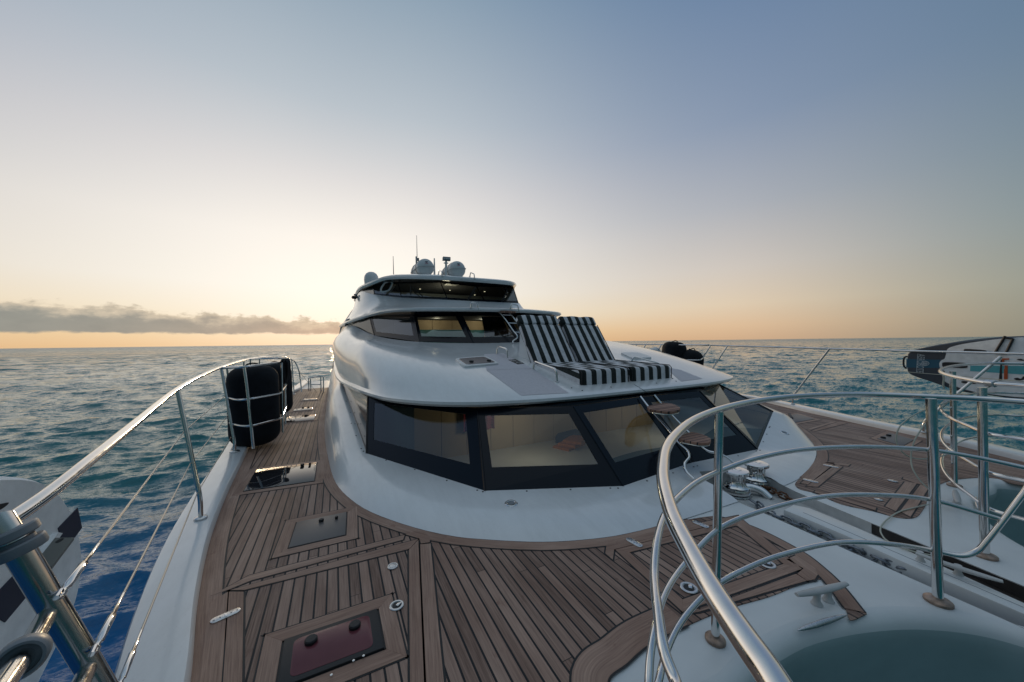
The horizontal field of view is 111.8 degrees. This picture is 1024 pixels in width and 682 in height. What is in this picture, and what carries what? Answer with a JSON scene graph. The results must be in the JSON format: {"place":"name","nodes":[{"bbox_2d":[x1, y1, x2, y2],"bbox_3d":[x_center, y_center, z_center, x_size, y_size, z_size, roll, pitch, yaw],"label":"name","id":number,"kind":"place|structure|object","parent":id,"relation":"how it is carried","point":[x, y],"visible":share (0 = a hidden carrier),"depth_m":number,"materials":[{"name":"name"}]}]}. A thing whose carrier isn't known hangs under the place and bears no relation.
{"place":"outdoors","nodes":[
{"label":"outdoors","id":0,"kind":"place"},
{"bbox_2d":[0,336,1023,681],"bbox_3d":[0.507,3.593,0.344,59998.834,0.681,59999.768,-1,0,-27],"label":"sea","id":1,"kind":"structure","parent":0,"point":[62,410],"depth_m":18.85,"materials":[{"name":"liquid"}]},
{"bbox_2d":[114,274,1023,681],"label":"catamaran yacht","id":2,"kind":"object","parent":1,"relation":"on","point":[410,492],"visible":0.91,"depth_m":2.76,"materials":[{"name":"white plastic"}]},
{"bbox_2d":[0,356,301,681],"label":"guard rail","id":3,"kind":"object","parent":2,"relation":"on","point":[57,621],"visible":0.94,"depth_m":0.89,"materials":[{"name":"metal"}]},
{"bbox_2d":[0,476,81,681],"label":"paddleboard","id":4,"kind":"object","parent":3,"relation":"attached to","point":[61,526],"visible":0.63,"depth_m":1.54,"materials":[{"name":"white plastic"}]},
{"bbox_2d":[226,362,280,446],"bbox_3d":[-3.956,0.958,5.320,0.674,1.259,0.666,-1,0,-27],"label":"fender","id":5,"kind":"object","parent":3,"relation":"in","point":[263,380],"visible":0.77,"depth_m":5.08,"materials":[{"name":"black rubber"}]},
{"bbox_2d":[266,361,292,413],"bbox_3d":[-4.904,0.971,7.201,0.599,1.108,0.599,-1,0,-27],"label":"fender","id":6,"kind":"object","parent":3,"relation":"in","point":[289,394],"visible":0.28,"depth_m":7.12,"materials":[{"name":"black rubber"}]},
{"bbox_2d":[280,358,290,383],"bbox_3d":[-3.735,0.504,5.719,0.172,0.439,0.131,-1,0,12],"label":"fender","id":7,"kind":"object","parent":3,"relation":"hanging from","point":[286,362],"visible":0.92,"depth_m":5.70,"materials":[{"name":"black fabric"}]},
{"bbox_2d":[300,373,323,391],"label":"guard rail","id":8,"kind":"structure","parent":2,"relation":"on","point":[320,384],"depth_m":11.38,"materials":[{"name":"metal"}]},
{"bbox_2d":[343,384,366,449],"bbox_3d":[-2.671,1.105,5.896,0.113,0.600,3.660,-1,0,-30],"label":"window","id":9,"kind":"structure","parent":2,"relation":"in","point":[357,401],"depth_m":5.25,"materials":[{"name":"black"}]},
{"bbox_2d":[364,272,377,283],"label":"radar dome","id":10,"kind":"structure","parent":2,"relation":"on","point":[370,276],"depth_m":12.40,"materials":[{"name":"white plastic"}]},
{"bbox_2d":[373,283,400,296],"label":"window","id":11,"kind":"structure","parent":2,"relation":"in","point":[387,283],"depth_m":10.72,"materials":[{"name":"black"}]},
{"bbox_2d":[370,316,418,341],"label":"window","id":12,"kind":"structure","parent":2,"relation":"in","point":[398,336],"depth_m":8.20,"materials":[{"name":"black"}]},
{"bbox_2d":[410,259,434,273],"bbox_3d":[-2.843,-2.196,10.973,0.590,0.661,1.141,-1,0,-27],"label":"satellite dome","id":13,"kind":"object","parent":2,"relation":"on","point":[424,266],"visible":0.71,"depth_m":10.53,"materials":[{"name":"white plastic"}]},
{"bbox_2d":[398,281,446,299],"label":"window","id":14,"kind":"structure","parent":2,"relation":"in","point":[442,298],"depth_m":9.99,"materials":[{"name":"black"}]},
{"bbox_2d":[367,397,483,489],"bbox_3d":[-1.134,1.120,4.145,2.314,0.680,0.456,-1,0,31],"label":"window","id":15,"kind":"structure","parent":2,"relation":"in","point":[470,474],"depth_m":3.87,"materials":[{"name":"black glass"}]},
{"bbox_2d":[415,314,472,342],"bbox_3d":[-1.579,-0.286,7.870,1.102,0.688,1.051,-1,0,-27],"label":"window","id":16,"kind":"structure","parent":2,"relation":"in","point":[467,339],"depth_m":7.68,"materials":[{"name":"black"}]},
{"bbox_2d":[442,256,450,274],"bbox_3d":[-1.927,-2.195,10.202,0.231,0.548,0.148,-1,0,-27],"label":"light post","id":17,"kind":"object","parent":2,"relation":"on","point":[445,259],"visible":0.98,"depth_m":10.17,"materials":[{"name":"white plastic"}]},
{"bbox_2d":[441,261,465,285],"bbox_3d":[-1.867,-2.130,10.973,0.576,0.647,1.140,-1,0,-27],"label":"satellite dome","id":18,"kind":"object","parent":2,"relation":"on","point":[456,268],"visible":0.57,"depth_m":10.53,"materials":[{"name":"white plastic"}]},
{"bbox_2d":[445,282,484,301],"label":"window","id":19,"kind":"structure","parent":2,"relation":"in","point":[462,299],"depth_m":9.94,"materials":[{"name":"black"}]},
{"bbox_2d":[460,314,519,342],"bbox_3d":[-0.505,-0.309,8.050,1.336,0.708,0.608,-1,0,-21],"label":"window","id":20,"kind":"structure","parent":2,"relation":"in","point":[508,339],"depth_m":7.93,"materials":[{"name":"black"}]},
{"bbox_2d":[476,285,517,302],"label":"window","id":21,"kind":"structure","parent":2,"relation":"in","point":[476,285],"depth_m":10.41,"materials":[{"name":"black"}]},
{"bbox_2d":[496,346,508,357],"bbox_3d":[-0.180,0.195,6.247,0.059,0.217,0.441,-1,0,-32],"label":"grab rail","id":22,"kind":"object","parent":2,"relation":"on","point":[503,348],"visible":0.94,"depth_m":6.19,"materials":[{"name":"metal"}]},
{"bbox_2d":[498,311,519,343],"bbox_3d":[-0.018,-0.332,7.990,0.603,0.799,0.406,-1,0,44],"label":"ladder","id":23,"kind":"object","parent":2,"relation":"on","point":[509,312],"visible":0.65,"depth_m":7.99,"materials":[{"name":"silver metal"}]},
{"bbox_2d":[505,287,516,300],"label":"window","id":24,"kind":"structure","parent":2,"relation":"in","point":[511,295],"depth_m":11.41,"materials":[{"name":"black glass"}]},
{"bbox_2d":[506,314,519,336],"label":"window","id":25,"kind":"structure","parent":2,"relation":"in","point":[508,317],"depth_m":8.39,"materials":[{"name":"black glass"}]},
{"bbox_2d":[532,361,558,381],"bbox_3d":[0.468,0.428,4.998,0.064,0.263,0.711,-1,0,-26],"label":"grab rail","id":26,"kind":"object","parent":2,"relation":"on","point":[548,366],"visible":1,"depth_m":4.89,"materials":[{"name":"metal"}]},
{"bbox_2d":[478,406,621,490],"bbox_3d":[0.293,1.121,3.702,1.315,0.720,1.088,-1,0,-27],"label":"window","id":27,"kind":"structure","parent":2,"relation":"in","point":[601,474],"depth_m":3.54,"materials":[{"name":"black glass"}]},
{"bbox_2d":[555,429,580,442],"bbox_3d":[0.907,1.508,5.408,0.450,0.220,0.200,-1,0,-38],"label":"pillow","id":28,"kind":"object","parent":2,"relation":"on","point":[561,436],"visible":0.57,"depth_m":5.31,"materials":[{"name":"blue fabric"}]},
{"bbox_2d":[553,435,585,451],"bbox_3d":[0.877,1.530,5.127,0.553,0.175,0.442,0,0,-41],"label":"pillow","id":29,"kind":"object","parent":2,"relation":"on","point":[571,443],"visible":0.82,"depth_m":5.02,"materials":[{"name":"brown fabric"}]},
{"bbox_2d":[515,315,628,384],"bbox_3d":[0.867,0.096,5.664,0.859,1.170,1.932,-1,0,-27],"label":"sunbed","id":30,"kind":"object","parent":2,"relation":"on","point":[543,339],"visible":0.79,"depth_m":5.96,"materials":[{"name":"fabric"}]},
{"bbox_2d":[557,316,671,381],"bbox_3d":[1.676,0.087,6.077,0.849,1.169,1.932,-1,0,-27],"label":"sunbed","id":31,"kind":"object","parent":2,"relation":"on","point":[585,338],"visible":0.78,"depth_m":6.39,"materials":[{"name":"fabric"}]},
{"bbox_2d":[575,397,689,485],"bbox_3d":[1.426,1.109,4.089,1.267,0.720,0.648,-1,0,-32],"label":"window","id":32,"kind":"structure","parent":2,"relation":"in","point":[631,470],"depth_m":3.93,"materials":[{"name":"black glass"}]},
{"bbox_2d":[631,356,659,363],"bbox_3d":[2.434,0.374,6.296,0.574,0.184,0.074,-1,0,26],"label":"grab rail","id":33,"kind":"object","parent":2,"relation":"on","point":[644,359],"visible":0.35,"depth_m":6.30,"materials":[{"name":"metal"}]},
{"bbox_2d":[640,395,734,479],"bbox_3d":[2.038,1.087,4.233,0.840,0.738,0.975,-1,0,-27],"label":"ladder","id":34,"kind":"object","parent":2,"relation":"on","point":[702,441],"visible":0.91,"depth_m":4.04,"materials":[{"name":"silver metal"}]},
{"bbox_2d":[644,391,756,462],"bbox_3d":[2.535,1.107,4.670,1.451,0.740,0.606,-1,0,-25],"label":"window","id":35,"kind":"structure","parent":2,"relation":"in","point":[737,443],"depth_m":4.63,"materials":[{"name":"black glass"}]},
{"bbox_2d":[707,384,763,408],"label":"window","id":36,"kind":"structure","parent":2,"relation":"in","point":[719,390],"depth_m":6.79,"materials":[{"name":"black"}]},
{"bbox_2d":[701,384,772,447],"bbox_3d":[3.584,1.098,5.472,1.642,0.740,0.745,0,0,-49],"label":"window","id":37,"kind":"structure","parent":2,"relation":"in","point":[757,444],"depth_m":5.26,"materials":[{"name":"black glass"}]},
{"bbox_2d":[723,467,772,499],"bbox_3d":[2.470,1.510,3.687,0.454,0.297,0.279,-1,0,0],"label":"anchor windlass","id":38,"kind":"object","parent":2,"relation":"on","point":[736,486],"visible":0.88,"depth_m":3.61,"materials":[{"name":"metal"}]},
{"bbox_2d":[745,460,771,488],"bbox_3d":[2.827,1.507,3.876,0.460,0.299,0.280,-1,0,8],"label":"anchor windlass","id":39,"kind":"object","parent":2,"relation":"on","point":[756,470],"visible":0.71,"depth_m":3.81,"materials":[{"name":"metal"}]},
{"bbox_2d":[761,485,793,499],"bbox_3d":[2.782,1.591,3.624,0.092,0.074,0.339,-1,0,-22],"label":"anchor chain","id":40,"kind":"object","parent":2,"relation":"on","point":[786,496],"visible":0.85,"depth_m":3.60,"materials":[{"name":"metal"}]},
{"bbox_2d":[794,581,848,607],"bbox_3d":[1.830,1.497,2.045,0.386,0.086,0.059,-1,0,-16],"label":"cleat","id":41,"kind":"object","parent":2,"relation":"on","point":[827,590],"visible":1,"depth_m":2.03,"materials":[{"name":"silver metal"}]},
{"bbox_2d":[797,614,846,630],"bbox_3d":[1.689,1.529,1.883,0.370,0.028,0.029,-1,0,-16],"label":"chafe bar","id":42,"kind":"object","parent":2,"relation":"attached to","point":[822,622],"visible":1,"depth_m":1.87,"materials":[{"name":"metal"}]},
{"bbox_2d":[630,344,1023,432],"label":"guard rail","id":43,"kind":"object","parent":2,"relation":"on","point":[977,376],"visible":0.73,"depth_m":6.18,"materials":[{"name":"metal"}]},
{"bbox_2d":[662,340,686,357],"bbox_3d":[4.740,0.557,10.200,0.726,1.162,0.694,-1,0,-27],"label":"fender","id":44,"kind":"object","parent":43,"relation":"in","point":[673,348],"visible":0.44,"depth_m":9.93,"materials":[{"name":"black rubber"}]},
{"bbox_2d":[682,348,703,364],"bbox_3d":[5.149,0.654,10.000,0.674,0.911,0.683,-1,0,-27],"label":"fender","id":45,"kind":"object","parent":43,"relation":"in","point":[694,354],"visible":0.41,"depth_m":9.75,"materials":[{"name":"black rubber"}]},
{"bbox_2d":[902,336,1023,398],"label":"paddleboard","id":46,"kind":"object","parent":43,"relation":"attached to","point":[921,363],"visible":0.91,"depth_m":5.25,"materials":[{"name":"white plastic"}]},
{"bbox_2d":[748,498,906,573],"bbox_3d":[2.547,1.591,2.866,0.150,0.080,1.252,-1,0,-20],"label":"anchor chain","id":47,"kind":"object","parent":2,"relation":"on","point":[831,538],"visible":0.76,"depth_m":2.82,"materials":[{"name":"grey metal"}]},
{"bbox_2d":[644,392,1023,681],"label":"bow rail","id":48,"kind":"object","parent":2,"relation":"on","point":[762,663],"visible":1,"depth_m":1.77,"materials":[{"name":"metal"}]},
{"bbox_2d":[879,504,941,555],"bbox_3d":[3.344,1.492,2.876,1.219,0.052,0.354,-1,0,-39],"label":"mooring line","id":49,"kind":"object","parent":2,"relation":"on","point":[888,518],"visible":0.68,"depth_m":2.94,"materials":[{"name":"white fabric"}]},
{"bbox_2d":[952,490,961,504],"bbox_3d":[4.119,1.474,3.211,0.386,0.086,0.059,-1,0,-38],"label":"cleat","id":50,"kind":"object","parent":2,"relation":"on","point":[956,497],"visible":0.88,"depth_m":3.19,"materials":[{"name":"silver metal"}]},
{"bbox_2d":[915,550,1002,582],"bbox_3d":[2.878,1.485,2.251,0.107,0.082,0.368,-1,0,-27],"label":"anchor","id":51,"kind":"object","parent":2,"relation":"on","point":[959,569],"visible":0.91,"depth_m":2.24,"materials":[{"name":"silver metal"}]},
{"bbox_2d":[938,362,1023,561],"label":"bow rail","id":52,"kind":"object","parent":2,"relation":"on","point":[981,437],"visible":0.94,"depth_m":2.63,"materials":[{"name":"metal"}]},
{"bbox_2d":[895,402,947,459],"bbox_3d":[4.088,0.906,3.421,0.905,0.577,0.073,-1,0,-20],"label":"mooring line","id":53,"kind":"object","parent":52,"relation":"hanging from","point":[902,423],"visible":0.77,"depth_m":3.35,"materials":[{"name":"white fabric"}]},
{"bbox_2d":[910,404,944,488],"bbox_3d":[4.113,1.061,3.337,0.773,0.843,0.232,-1,0,-27],"label":"mooring line","id":54,"kind":"object","parent":52,"relation":"hanging from","point":[922,427],"visible":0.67,"depth_m":3.30,"materials":[{"name":"white fabric"}]},
{"bbox_2d":[954,386,989,394],"bbox_3d":[3.928,0.443,3.010,0.116,0.206,1.062,-1,0,43],"label":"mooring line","id":55,"kind":"object","parent":52,"relation":"attached to","point":[970,393],"visible":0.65,"depth_m":2.72,"materials":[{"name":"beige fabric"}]},
{"bbox_2d":[0,0,1023,348],"label":"sky","id":56,"kind":"structure","parent":0,"point":[173,172],"materials":[{"name":"blue"}]}
]}

